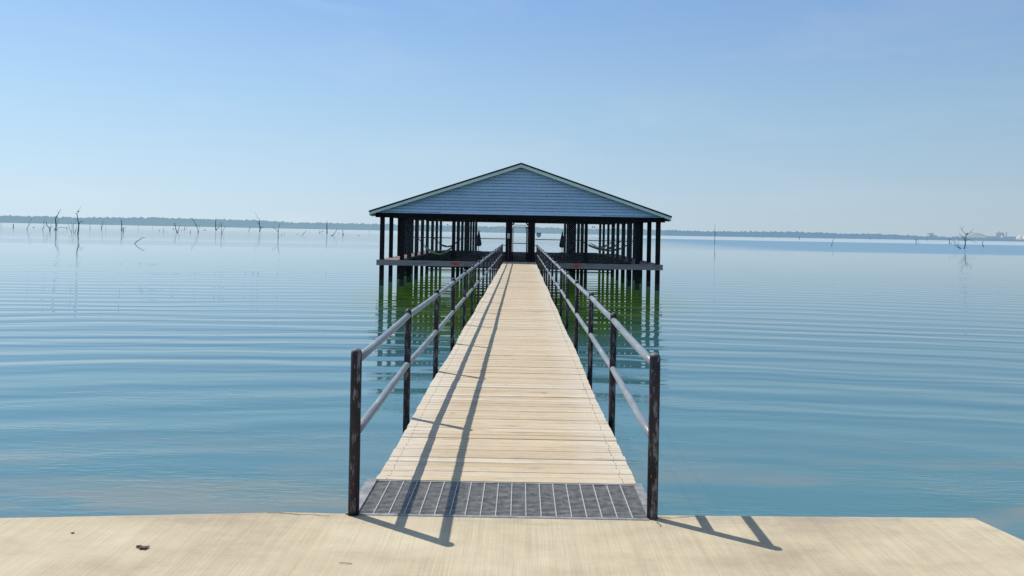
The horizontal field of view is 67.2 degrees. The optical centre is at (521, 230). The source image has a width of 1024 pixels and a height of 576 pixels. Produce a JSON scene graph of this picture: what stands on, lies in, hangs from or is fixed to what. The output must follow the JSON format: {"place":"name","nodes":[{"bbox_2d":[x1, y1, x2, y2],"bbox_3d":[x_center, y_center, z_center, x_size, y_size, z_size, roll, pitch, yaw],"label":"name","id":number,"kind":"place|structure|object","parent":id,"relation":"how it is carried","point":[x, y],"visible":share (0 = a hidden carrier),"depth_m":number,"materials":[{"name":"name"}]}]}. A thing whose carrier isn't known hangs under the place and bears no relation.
{"place":"outdoors","nodes":[
{"label":"outdoors","id":0,"kind":"place"},
{"bbox_2d":[0,222,1022,241],"bbox_3d":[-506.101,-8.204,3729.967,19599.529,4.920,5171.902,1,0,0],"label":"shore","id":1,"kind":"structure","parent":0,"point":[490,232],"depth_m":1392.77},
{"bbox_2d":[0,215,664,234],"bbox_3d":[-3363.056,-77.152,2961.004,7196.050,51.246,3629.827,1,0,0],"label":"woods","id":2,"kind":"object","parent":1,"relation":"on","point":[163,221],"visible":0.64,"depth_m":1397.43,"materials":[{"name":"plant"}]},
{"bbox_2d":[655,230,1023,241],"bbox_3d":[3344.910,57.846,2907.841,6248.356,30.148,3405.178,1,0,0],"label":"blue woods","id":3,"kind":"object","parent":1,"relation":"on","point":[789,234],"visible":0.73,"depth_m":1418.78,"materials":[{"name":"plant"}]},
{"bbox_2d":[986,233,1015,238],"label":"factory building","id":4,"kind":"structure","parent":1,"relation":"on","point":[1000,235],"depth_m":1870.00,"materials":[{"name":"grey"}]},
{"bbox_2d":[0,223,1023,540],"bbox_3d":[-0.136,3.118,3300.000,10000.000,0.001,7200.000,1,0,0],"label":"water","id":5,"kind":"structure","parent":0,"point":[180,371],"depth_m":17.55,"materials":[{"name":"blue liquid"}]},
{"bbox_2d":[54,211,59,230],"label":"dead tree","id":6,"kind":"object","parent":5,"relation":"in","point":[55,228],"visible":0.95,"depth_m":278.81,"materials":[{"name":"grey wood"}]},
{"bbox_2d":[76,205,81,234],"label":"dead tree","id":7,"kind":"object","parent":5,"relation":"in","point":[78,223],"visible":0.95,"depth_m":201.45,"materials":[{"name":"grey wood"}]},
{"bbox_2d":[376,262,635,484],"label":"boardwalk","id":8,"kind":"structure","parent":5,"relation":"in","point":[509,395],"depth_m":7.31,"materials":[{"name":"brown wood"}]},
{"bbox_2d":[347,244,505,516],"bbox_3d":[-0.954,1.352,23.232,0.219,1.321,37.397,1,0,0],"label":"handrail","id":9,"kind":"object","parent":8,"relation":"attached to","point":[358,424],"visible":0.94,"depth_m":6.92,"materials":[{"name":"grey metal"}]},
{"bbox_2d":[346,479,657,520],"bbox_3d":[-0.117,1.725,4.884,1.855,0.066,0.652,1,0,0],"label":"steel grate","id":10,"kind":"object","parent":8,"relation":"on","point":[377,497],"visible":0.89,"depth_m":4.87,"materials":[{"name":"grey metal"}]},
{"bbox_2d":[533,245,660,519],"bbox_3d":[0.748,1.384,23.247,0.220,1.320,37.367,1,0,0],"label":"handrail","id":11,"kind":"object","parent":8,"relation":"attached to","point":[650,427],"visible":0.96,"depth_m":6.92,"materials":[{"name":"grey metal"}]},
{"bbox_2d":[369,163,671,290],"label":"pavilion","id":12,"kind":"structure","parent":5,"relation":"in","point":[509,196],"depth_m":41.80,"materials":[{"name":"blue"}]},
{"bbox_2d":[404,218,451,259],"bbox_3d":[-5.117,0.435,42.070,2.582,2.282,0.042,1,0,0],"label":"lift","id":13,"kind":"object","parent":12,"relation":"attached to","point":[440,237],"visible":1,"depth_m":42.05,"materials":[{"name":"metal"}]},
{"bbox_2d":[418,238,455,254],"bbox_3d":[-5.297,0.982,49.370,0.432,1.081,3.719,1,0,38],"label":"hammock","id":14,"kind":"object","parent":12,"relation":"hanging from","point":[445,251],"visible":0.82,"depth_m":49.01,"materials":[{"name":"green fabric"}]},
{"bbox_2d":[476,231,481,251],"bbox_3d":[-3.361,0.763,60.500,0.480,1.750,0.457,1,0,0],"label":"wrapped umbrella","id":15,"kind":"object","parent":12,"relation":"on","point":[478,243],"visible":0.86,"depth_m":60.37,"materials":[{"name":"fabric"}]},
{"bbox_2d":[455,219,505,259],"bbox_3d":[-2.237,0.489,42.070,2.702,2.282,0.042,1,0,0],"label":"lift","id":16,"kind":"object","parent":12,"relation":"attached to","point":[479,238],"visible":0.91,"depth_m":42.05,"materials":[{"name":"metal"}]},
{"bbox_2d":[535,220,583,262],"bbox_3d":[2.082,0.569,42.070,2.662,2.282,0.042,1,0,0],"label":"chain link fence","id":17,"kind":"object","parent":12,"relation":"attached to","point":[575,240],"visible":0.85,"depth_m":42.05,"materials":[{"name":"metal"}]},
{"bbox_2d":[559,231,564,252],"bbox_3d":[3.197,0.884,60.500,0.480,1.750,0.457,1,0,0],"label":"wrapped umbrella","id":18,"kind":"object","parent":12,"relation":"on","point":[562,243],"visible":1,"depth_m":60.37,"materials":[{"name":"fabric"}]},
{"bbox_2d":[589,239,615,247],"bbox_3d":[4.933,0.833,49.370,0.432,0.608,3.871,1,0,40],"label":"hammock","id":19,"kind":"object","parent":12,"relation":"hanging from","point":[604,246],"visible":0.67,"depth_m":49.94,"materials":[{"name":"green fabric"}]},
{"bbox_2d":[588,240,621,250],"bbox_3d":[5.083,0.861,46.470,0.393,0.658,3.742,1,0,38],"label":"hammock","id":20,"kind":"object","parent":12,"relation":"hanging from","point":[611,247],"visible":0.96,"depth_m":46.55,"materials":[{"name":"green fabric"}]},
{"bbox_2d":[590,243,630,251],"bbox_3d":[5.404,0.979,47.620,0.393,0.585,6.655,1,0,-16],"label":"hammock","id":21,"kind":"object","parent":12,"relation":"hanging from","point":[613,249],"visible":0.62,"depth_m":46.46,"materials":[{"name":"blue fabric"}]},
{"bbox_2d":[588,221,635,263],"bbox_3d":[4.941,0.622,42.070,2.582,2.282,0.042,1,0,0],"label":"chain link fence","id":22,"kind":"object","parent":12,"relation":"attached to","point":[599,240],"visible":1,"depth_m":42.05,"materials":[{"name":"metal"}]},
{"bbox_2d":[959,227,975,248],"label":"dead tree","id":23,"kind":"object","parent":5,"relation":"in","point":[965,240],"visible":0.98,"depth_m":244.51,"materials":[{"name":"grey wood"}]},
{"bbox_2d":[0,512,1023,575],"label":"concrete pavement","id":24,"kind":"structure","parent":0,"point":[276,544],"depth_m":4.15,"materials":[{"name":"beige concrete"}]},
{"bbox_2d":[136,545,149,549],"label":"bark litter","id":25,"kind":"object","parent":24,"relation":"on","point":[142,547],"visible":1,"depth_m":4.03,"materials":[{"name":"brown plant"}]},
{"bbox_2d":[0,0,1023,237],"label":"sky","id":26,"kind":"structure","parent":0,"point":[884,117],"materials":[{"name":"blue"}]},
{"bbox_2d":[512,226,527,261],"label":"gate","id":27,"kind":"structure","parent":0,"point":[524,243],"depth_m":42.06,"materials":[{"name":"metal"}]},
{"bbox_2d":[962,233,985,237],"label":"building","id":28,"kind":"structure","parent":0,"point":[979,235],"depth_m":1930.56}
]}

